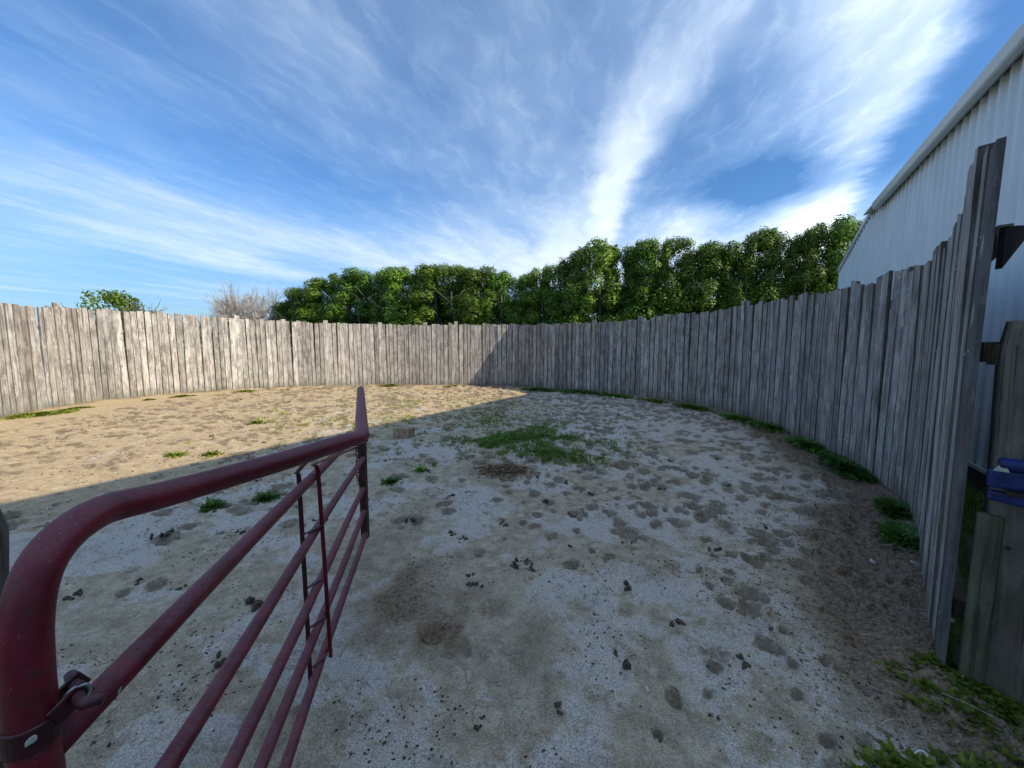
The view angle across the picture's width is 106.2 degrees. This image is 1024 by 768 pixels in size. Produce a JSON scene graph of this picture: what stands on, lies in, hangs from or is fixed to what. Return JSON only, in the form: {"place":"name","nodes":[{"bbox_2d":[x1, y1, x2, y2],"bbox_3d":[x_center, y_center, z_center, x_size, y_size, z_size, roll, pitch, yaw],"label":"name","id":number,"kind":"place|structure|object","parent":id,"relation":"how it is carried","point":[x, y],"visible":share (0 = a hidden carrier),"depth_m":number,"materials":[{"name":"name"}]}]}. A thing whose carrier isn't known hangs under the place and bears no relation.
{"place":"outdoors","nodes":[
{"label":"outdoors","id":0,"kind":"place"},
{"bbox_2d":[6,399,959,762],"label":"gravel","id":1,"kind":"structure","parent":0,"point":[480,609],"depth_m":2.09,"materials":[{"name":"stone"}]},
{"bbox_2d":[0,349,1023,767],"bbox_3d":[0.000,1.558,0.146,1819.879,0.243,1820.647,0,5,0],"label":"ground","id":2,"kind":"structure","parent":0,"point":[502,655],"depth_m":2.48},
{"bbox_2d":[0,508,8,767],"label":"hinge post","id":3,"kind":"object","parent":2,"relation":"on","point":[4,549],"visible":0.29,"depth_m":0.98,"materials":[{"name":"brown wood"}]},
{"bbox_2d":[0,409,79,419],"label":"weed clump","id":4,"kind":"object","parent":2,"relation":"on","point":[31,414],"visible":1,"depth_m":8.79,"materials":[{"name":"green plant"}]},
{"bbox_2d":[62,589,82,600],"bbox_3d":[-2.748,1.326,2.415,0.073,0.043,0.110,-1,5,-7],"label":"manure clod","id":5,"kind":"object","parent":2,"relation":"on","point":[79,592],"visible":1,"depth_m":2.42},
{"bbox_2d":[57,406,94,410],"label":"weed clump","id":6,"kind":"object","parent":2,"relation":"on","point":[77,407],"visible":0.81,"depth_m":9.82,"materials":[{"name":"green plant"}]},
{"bbox_2d":[61,289,167,335],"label":"young tree","id":7,"kind":"object","parent":2,"relation":"on","point":[118,300],"visible":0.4,"depth_m":19.40,"materials":[{"name":"green plant"}]},
{"bbox_2d":[134,577,143,584],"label":"manure clod","id":8,"kind":"object","parent":2,"relation":"on","point":[138,580],"visible":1,"depth_m":2.57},
{"bbox_2d":[149,529,174,539],"bbox_3d":[-2.916,1.254,3.211,0.160,0.059,0.087,-7,9,-52],"label":"manure clod","id":9,"kind":"object","parent":2,"relation":"on","point":[169,532],"visible":1,"depth_m":3.21,"materials":[{"name":"soil"}]},
{"bbox_2d":[162,449,188,457],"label":"weed clump","id":10,"kind":"object","parent":2,"relation":"on","point":[176,454],"visible":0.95,"depth_m":5.51,"materials":[{"name":"green plant"}]},
{"bbox_2d":[168,394,195,397],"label":"weed clump","id":11,"kind":"object","parent":2,"relation":"on","point":[179,396],"visible":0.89,"depth_m":12.23,"materials":[{"name":"green plant"}]},
{"bbox_2d":[0,386,369,767],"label":"tube gate","id":12,"kind":"structure","parent":2,"relation":"on","point":[46,721],"depth_m":0.71,"materials":[{"name":"red metal"}]},
{"bbox_2d":[354,427,358,484],"bbox_3d":[-1.228,0.570,3.042,0.025,0.471,0.025,5,8,45],"label":"gate chain","id":13,"kind":"object","parent":12,"relation":"hanging from","point":[355,464],"visible":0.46,"depth_m":3.05,"materials":[{"name":"metal"}]},
{"bbox_2d":[199,449,224,457],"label":"weed clump","id":14,"kind":"object","parent":2,"relation":"on","point":[208,454],"visible":1,"depth_m":5.56,"materials":[{"name":"green plant"}]},
{"bbox_2d":[196,496,235,512],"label":"weed clump","id":15,"kind":"object","parent":2,"relation":"on","point":[208,506],"visible":0.83,"depth_m":3.77,"materials":[{"name":"green plant"}]},
{"bbox_2d":[206,650,225,674],"bbox_3d":[-1.454,1.378,1.912,0.078,0.045,0.151,-2,6,-24],"label":"manure clod","id":16,"kind":"object","parent":2,"relation":"on","point":[218,664],"visible":0.88,"depth_m":1.89,"materials":[{"name":"soil"}]},
{"bbox_2d":[167,312,265,363],"bbox_3d":[-27.682,-4.274,36.117,8.212,4.987,6.990,-3,6,-30],"label":"bare shrub","id":17,"kind":"object","parent":2,"relation":"on","point":[200,335],"visible":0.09,"depth_m":35.30,"materials":[{"name":"plant"}]},
{"bbox_2d":[235,528,249,534],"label":"manure clod","id":18,"kind":"object","parent":2,"relation":"on","point":[241,532],"visible":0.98,"depth_m":3.27,"materials":[{"name":"soil"}]},
{"bbox_2d":[232,389,256,392],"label":"weed clump","id":19,"kind":"object","parent":2,"relation":"on","point":[242,391],"visible":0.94,"depth_m":13.52,"materials":[{"name":"green plant"}]},
{"bbox_2d":[203,275,302,363],"bbox_3d":[-23.456,-5.599,36.207,8.826,7.966,10.560,-4,7,-36],"label":"bare tree","id":20,"kind":"object","parent":2,"relation":"on","point":[231,309],"visible":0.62,"depth_m":33.48,"materials":[{"name":"grey plant"}]},
{"bbox_2d":[244,596,262,612],"bbox_3d":[-1.573,1.338,2.347,0.133,0.061,0.073,4,7,38],"label":"manure clod","id":21,"kind":"object","parent":2,"relation":"on","point":[256,604],"visible":0.98,"depth_m":2.34,"materials":[{"name":"brown soil"}]},
{"bbox_2d":[247,419,267,424],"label":"weed clump","id":22,"kind":"object","parent":2,"relation":"on","point":[256,421],"visible":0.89,"depth_m":7.94,"materials":[{"name":"green plant"}]},
{"bbox_2d":[251,490,283,504],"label":"weed clump","id":23,"kind":"object","parent":2,"relation":"on","point":[269,496],"visible":0.99,"depth_m":3.98,"materials":[{"name":"green plant"}]},
{"bbox_2d":[256,300,294,361],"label":"leafy tree","id":24,"kind":"object","parent":2,"relation":"on","point":[279,309],"visible":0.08,"depth_m":33.05,"materials":[{"name":"green plant"}]},
{"bbox_2d":[275,287,323,360],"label":"leafy tree","id":25,"kind":"object","parent":2,"relation":"on","point":[295,295],"visible":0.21,"depth_m":31.98,"materials":[{"name":"green plant"}]},
{"bbox_2d":[289,277,340,356],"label":"leafy tree","id":26,"kind":"object","parent":2,"relation":"on","point":[316,287],"visible":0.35,"depth_m":30.60,"materials":[{"name":"green plant"}]},
{"bbox_2d":[317,273,369,358],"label":"leafy tree","id":27,"kind":"object","parent":2,"relation":"on","point":[333,285],"visible":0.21,"depth_m":30.03,"materials":[{"name":"green plant"}]},
{"bbox_2d":[322,265,386,358],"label":"leafy tree","id":28,"kind":"object","parent":2,"relation":"on","point":[361,286],"visible":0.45,"depth_m":28.75,"materials":[{"name":"green plant"}]},
{"bbox_2d":[364,270,404,356],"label":"leafy tree","id":29,"kind":"object","parent":2,"relation":"on","point":[377,282],"visible":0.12,"depth_m":28.10,"materials":[{"name":"green plant"}]},
{"bbox_2d":[380,384,400,386],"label":"weed clump","id":30,"kind":"object","parent":2,"relation":"on","point":[388,385],"visible":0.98,"depth_m":15.42,"materials":[{"name":"green plant"}]},
{"bbox_2d":[380,476,402,485],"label":"weed clump","id":31,"kind":"object","parent":2,"relation":"on","point":[388,480],"visible":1,"depth_m":4.50,"materials":[{"name":"green plant"}]},
{"bbox_2d":[367,264,415,357],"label":"leafy tree","id":32,"kind":"object","parent":2,"relation":"on","point":[391,295],"visible":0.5,"depth_m":26.37,"materials":[{"name":"green plant"}]},
{"bbox_2d":[153,389,641,465],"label":"sparse grass","id":33,"kind":"structure","parent":2,"relation":"on","point":[412,417],"depth_m":8.57,"materials":[{"name":"green plant"}]},
{"bbox_2d":[393,426,414,438],"bbox_3d":[-1.898,0.864,6.761,0.300,0.205,0.220,3,6,14],"label":"timber block","id":34,"kind":"object","parent":2,"relation":"on","point":[403,432],"depth_m":6.67,"materials":[{"name":"brown wood"}]},
{"bbox_2d":[405,517,415,522],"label":"manure clod","id":35,"kind":"object","parent":2,"relation":"on","point":[412,519],"visible":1,"depth_m":3.46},
{"bbox_2d":[412,465,426,472],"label":"weed clump","id":36,"kind":"object","parent":2,"relation":"on","point":[421,469],"visible":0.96,"depth_m":4.91,"materials":[{"name":"green plant"}]},
{"bbox_2d":[390,263,450,349],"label":"leafy tree","id":37,"kind":"object","parent":2,"relation":"on","point":[416,278],"visible":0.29,"depth_m":25.66,"materials":[{"name":"green plant"}]},
{"bbox_2d":[407,262,475,361],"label":"leafy tree","id":38,"kind":"object","parent":2,"relation":"on","point":[430,272],"visible":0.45,"depth_m":24.66,"materials":[{"name":"green plant"}]},
{"bbox_2d":[434,264,498,346],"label":"leafy tree","id":39,"kind":"object","parent":2,"relation":"on","point":[458,288],"visible":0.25,"depth_m":24.13,"materials":[{"name":"green plant"}]},
{"bbox_2d":[466,581,483,587],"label":"manure clod","id":40,"kind":"object","parent":2,"relation":"on","point":[471,584],"visible":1,"depth_m":2.54,"materials":[{"name":"soil"}]},
{"bbox_2d":[450,264,509,367],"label":"leafy tree","id":41,"kind":"object","parent":2,"relation":"on","point":[473,283],"visible":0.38,"depth_m":23.37,"materials":[{"name":"green plant"}]},
{"bbox_2d":[474,714,485,730],"bbox_3d":[-0.138,1.416,1.599,0.048,0.026,0.093,5,7,42],"label":"manure clod","id":42,"kind":"object","parent":2,"relation":"on","point":[476,728],"visible":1,"depth_m":1.59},
{"bbox_2d":[458,460,541,478],"bbox_3d":[-0.141,1.095,4.937,1.119,0.135,0.783,0,5,0],"label":"debris heap","id":43,"kind":"object","parent":2,"relation":"on","point":[505,468],"visible":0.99,"depth_m":4.86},
{"bbox_2d":[474,269,529,362],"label":"leafy tree","id":44,"kind":"object","parent":2,"relation":"on","point":[505,280],"visible":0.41,"depth_m":23.10,"materials":[{"name":"green plant"}]},
{"bbox_2d":[355,404,657,470],"bbox_3d":[-0.085,0.817,7.708,4.698,0.230,5.688,0,5,0],"label":"grass patch","id":45,"kind":"object","parent":2,"relation":"on","point":[547,450],"visible":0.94,"depth_m":6.15,"materials":[{"name":"green plant"}]},
{"bbox_2d":[0,393,1020,767],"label":"soil crumbs","id":46,"kind":"object","parent":2,"relation":"on","point":[464,593],"visible":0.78,"depth_m":2.70,"materials":[{"name":"brown soil"}]},
{"bbox_2d":[0,136,1023,664],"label":"board fence","id":47,"kind":"object","parent":2,"relation":"on","point":[846,372],"visible":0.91,"depth_m":8.54,"materials":[{"name":"grey wood"}]},
{"bbox_2d":[510,557,518,568],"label":"manure clod","id":48,"kind":"object","parent":2,"relation":"on","point":[515,565],"visible":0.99,"depth_m":2.77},
{"bbox_2d":[503,270,548,355],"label":"leafy tree","id":49,"kind":"object","parent":2,"relation":"on","point":[523,284],"visible":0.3,"depth_m":22.84,"materials":[{"name":"green plant"}]},
{"bbox_2d":[520,558,533,564],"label":"manure clod","id":50,"kind":"object","parent":2,"relation":"on","point":[526,561],"visible":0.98,"depth_m":2.82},
{"bbox_2d":[528,563,534,571],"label":"manure clod","id":51,"kind":"object","parent":2,"relation":"on","point":[531,569],"visible":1,"depth_m":2.72,"materials":[{"name":"soil"}]},
{"bbox_2d":[516,291,553,324],"bbox_3d":[1.747,-3.100,24.323,3.805,5.547,3.752,-2,6,-19],"label":"understorey bush","id":52,"kind":"object","parent":2,"relation":"on","point":[529,312],"visible":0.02,"depth_m":23.30,"materials":[{"name":"green plant"}]},
{"bbox_2d":[521,387,556,391],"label":"weed clump","id":53,"kind":"object","parent":2,"relation":"on","point":[540,389],"visible":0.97,"depth_m":13.82,"materials":[{"name":"green plant"}]},
{"bbox_2d":[517,263,579,350],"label":"leafy tree","id":54,"kind":"object","parent":2,"relation":"on","point":[547,293],"visible":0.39,"depth_m":22.11,"materials":[{"name":"green plant"}]},
{"bbox_2d":[554,700,562,715],"bbox_3d":[0.202,1.411,1.677,0.038,0.023,0.070,0,5,4],"label":"manure clod","id":55,"kind":"object","parent":2,"relation":"on","point":[557,705],"visible":1,"depth_m":1.68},
{"bbox_2d":[541,249,601,362],"bbox_3d":[3.502,-3.901,21.806,4.284,7.153,3.506,5,7,41],"label":"leafy tree","id":56,"kind":"object","parent":2,"relation":"on","point":[572,269],"visible":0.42,"depth_m":21.31,"materials":[{"name":"green plant"}]},
{"bbox_2d":[556,389,608,394],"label":"weed clump","id":57,"kind":"object","parent":2,"relation":"on","point":[589,392],"visible":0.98,"depth_m":13.06,"materials":[{"name":"green plant"}]},
{"bbox_2d":[560,235,628,376],"bbox_3d":[4.642,-3.916,20.499,4.469,7.446,3.637,1,6,12],"label":"leafy tree","id":58,"kind":"object","parent":2,"relation":"on","point":[599,263],"visible":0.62,"depth_m":19.83,"materials":[{"name":"green plant"}]},
{"bbox_2d":[583,287,616,366],"bbox_3d":[5.026,-2.891,22.552,3.805,5.448,3.752,-3,6,-29],"label":"understorey bush","id":59,"kind":"object","parent":2,"relation":"on","point":[596,307],"visible":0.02,"depth_m":21.65,"materials":[{"name":"green plant"}]},
{"bbox_2d":[592,393,641,398],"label":"weed clump","id":60,"kind":"object","parent":2,"relation":"on","point":[623,396],"visible":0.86,"depth_m":12.20,"materials":[{"name":"green plant"}]},
{"bbox_2d":[595,244,646,363],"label":"leafy tree","id":61,"kind":"object","parent":2,"relation":"on","point":[628,254],"visible":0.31,"depth_m":19.88,"materials":[{"name":"green plant"}]},
{"bbox_2d":[613,649,636,675],"bbox_3d":[0.554,1.381,1.913,0.081,0.049,0.156,0,5,-4],"label":"manure clod","id":62,"kind":"object","parent":2,"relation":"on","point":[626,664],"visible":1,"depth_m":1.88,"materials":[{"name":"soil"}]},
{"bbox_2d":[623,580,631,590],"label":"manure clod","id":63,"kind":"object","parent":2,"relation":"on","point":[628,587],"visible":1,"depth_m":2.48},
{"bbox_2d":[605,288,652,365],"bbox_3d":[6.644,-2.847,21.662,3.805,5.543,3.752,-3,6,-25],"label":"understorey bush","id":64,"kind":"object","parent":2,"relation":"on","point":[622,313],"visible":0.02,"depth_m":21.30,"materials":[{"name":"green plant"}]},
{"bbox_2d":[610,237,673,361],"bbox_3d":[6.846,-3.812,19.893,3.560,7.344,3.954,3,6,27],"label":"leafy tree","id":65,"kind":"object","parent":2,"relation":"on","point":[641,253],"visible":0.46,"depth_m":18.88,"materials":[{"name":"green plant"}]},
{"bbox_2d":[644,685,650,693],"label":"stone","id":66,"kind":"object","parent":2,"relation":"on","point":[647,689],"visible":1,"depth_m":1.75,"materials":[{"name":"white stone"}]},
{"bbox_2d":[638,398,667,402],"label":"weed clump","id":67,"kind":"object","parent":2,"relation":"on","point":[655,400],"visible":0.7,"depth_m":11.11,"materials":[{"name":"green plant"}]},
{"bbox_2d":[633,236,703,362],"bbox_3d":[7.806,-3.720,19.010,2.793,7.325,3.347,-5,7,-41],"label":"leafy tree","id":68,"kind":"object","parent":2,"relation":"on","point":[669,249],"visible":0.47,"depth_m":18.44,"materials":[{"name":"green plant"}]},
{"bbox_2d":[670,618,685,626],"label":"manure clod","id":69,"kind":"object","parent":2,"relation":"on","point":[678,621],"visible":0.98,"depth_m":2.17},
{"bbox_2d":[669,402,713,412],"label":"weed clump","id":70,"kind":"object","parent":2,"relation":"on","point":[695,407],"visible":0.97,"depth_m":9.85,"materials":[{"name":"green plant"}]},
{"bbox_2d":[661,244,726,359],"bbox_3d":[8.937,-3.427,18.880,3.818,6.738,3.124,0,5,0],"label":"leafy tree","id":71,"kind":"object","parent":2,"relation":"on","point":[683,269],"visible":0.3,"depth_m":18.18,"materials":[{"name":"green plant"}]},
{"bbox_2d":[707,713,720,720],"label":"manure clod","id":72,"kind":"object","parent":2,"relation":"on","point":[717,717],"visible":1,"depth_m":1.63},
{"bbox_2d":[707,546,721,551],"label":"manure clod","id":73,"kind":"object","parent":2,"relation":"on","point":[718,549],"visible":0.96,"depth_m":2.98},
{"bbox_2d":[674,240,756,341],"bbox_3d":[9.580,-3.332,18.218,3.803,6.671,3.095,3,6,25],"label":"leafy tree","id":74,"kind":"object","parent":2,"relation":"on","point":[720,250],"visible":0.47,"depth_m":17.43,"materials":[{"name":"green plant"}]},
{"bbox_2d":[718,412,753,423],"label":"weed clump","id":75,"kind":"object","parent":2,"relation":"on","point":[739,417],"visible":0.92,"depth_m":8.30,"materials":[{"name":"green plant"}]},
{"bbox_2d":[712,249,761,316],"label":"leafy tree","id":76,"kind":"object","parent":2,"relation":"on","point":[723,289],"visible":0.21,"depth_m":17.50,"materials":[{"name":"green plant"}]},
{"bbox_2d":[735,654,750,669],"bbox_3d":[1.149,1.380,1.906,0.052,0.031,0.094,1,5,9],"label":"manure clod","id":77,"kind":"object","parent":2,"relation":"on","point":[745,664],"visible":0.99,"depth_m":1.89,"materials":[{"name":"brown soil"}]},
{"bbox_2d":[717,225,792,317],"bbox_3d":[11.010,-3.485,17.483,3.660,7.135,3.295,-4,7,-37],"label":"leafy tree","id":78,"kind":"object","parent":2,"relation":"on","point":[757,244],"visible":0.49,"depth_m":16.85,"materials":[{"name":"green plant"}]},
{"bbox_2d":[747,419,787,433],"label":"weed clump","id":79,"kind":"object","parent":2,"relation":"on","point":[767,426],"visible":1,"depth_m":7.21,"materials":[{"name":"green plant"}]},
{"bbox_2d":[754,227,808,302],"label":"leafy tree","id":80,"kind":"object","parent":2,"relation":"on","point":[781,239],"visible":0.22,"depth_m":16.69,"materials":[{"name":"green plant"}]},
{"bbox_2d":[774,226,836,299],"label":"leafy tree","id":81,"kind":"object","parent":2,"relation":"on","point":[810,259],"visible":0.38,"depth_m":15.96,"materials":[{"name":"green plant"}]},
{"bbox_2d":[782,435,830,453],"bbox_3d":[4.606,0.925,5.979,0.502,0.132,1.280,1,6,12],"label":"weed clump","id":82,"kind":"object","parent":2,"relation":"on","point":[806,443],"visible":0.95,"depth_m":5.95,"materials":[{"name":"green plant"}]},
{"bbox_2d":[788,221,841,298],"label":"leafy tree","id":83,"kind":"object","parent":2,"relation":"on","point":[824,238],"visible":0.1,"depth_m":16.09,"materials":[{"name":"green plant"}]},
{"bbox_2d":[639,570,1023,724],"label":"straw","id":84,"kind":"object","parent":2,"relation":"on","point":[893,718],"visible":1,"depth_m":1.66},
{"bbox_2d":[808,214,863,292],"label":"leafy tree","id":85,"kind":"object","parent":2,"relation":"on","point":[847,229],"visible":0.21,"depth_m":15.46,"materials":[{"name":"green plant"}]},
{"bbox_2d":[815,448,878,483],"bbox_3d":[4.253,1.028,4.902,0.499,0.140,1.460,1,6,15],"label":"weed clump","id":86,"kind":"object","parent":2,"relation":"on","point":[843,465],"visible":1,"depth_m":4.80,"materials":[{"name":"green plant"}]},
{"bbox_2d":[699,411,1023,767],"bbox_3d":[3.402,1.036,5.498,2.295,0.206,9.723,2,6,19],"label":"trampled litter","id":87,"kind":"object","parent":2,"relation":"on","point":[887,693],"visible":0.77,"depth_m":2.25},
{"bbox_2d":[869,495,912,520],"bbox_3d":[3.598,1.161,3.613,0.652,0.107,0.354,-4,7,-38],"label":"weed clump","id":88,"kind":"object","parent":2,"relation":"on","point":[889,506],"visible":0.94,"depth_m":3.60,"materials":[{"name":"green plant"}]},
{"bbox_2d":[869,517,919,555],"bbox_3d":[3.134,1.214,3.066,0.735,0.120,0.433,-5,7,-42],"label":"weed clump","id":89,"kind":"object","parent":2,"relation":"on","point":[903,535],"visible":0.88,"depth_m":3.07,"materials":[{"name":"green plant"}]},
{"bbox_2d":[837,22,1023,490],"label":"steel barn","id":90,"kind":"structure","parent":2,"relation":"on","point":[914,210],"depth_m":4.85,"materials":[{"name":"metal"}]},
{"bbox_2d":[838,651,1023,767],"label":"ground weeds","id":91,"kind":"object","parent":2,"relation":"on","point":[988,694],"visible":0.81,"depth_m":1.60,"materials":[{"name":"green plant"}]},
{"bbox_2d":[958,511,1004,682],"bbox_3d":[2.084,1.018,1.717,0.074,0.910,0.044,5,8,43],"label":"plank","id":92,"kind":"object","parent":2,"relation":"on","point":[983,576],"visible":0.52,"depth_m":1.70,"materials":[{"name":"grey wood"}]},
{"bbox_2d":[983,320,1023,705],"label":"gate post","id":93,"kind":"object","parent":2,"relation":"on","point":[1004,673],"visible":0.61,"depth_m":1.64,"materials":[{"name":"grey wood"}]},
{"bbox_2d":[986,457,1023,507],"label":"blue latch","id":94,"kind":"object","parent":93,"relation":"attached to","point":[1007,473],"visible":1,"depth_m":1.58,"materials":[{"name":"plastic"}]},
{"bbox_2d":[0,0,1023,346],"label":"sky","id":95,"kind":"structure","parent":0,"point":[154,151],"materials":[{"name":"blue"}]},
{"bbox_2d":[959,478,984,544],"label":"rough grass","id":96,"kind":"structure","parent":0,"point":[973,502],"depth_m":3.77,"materials":[{"name":"green plant"}]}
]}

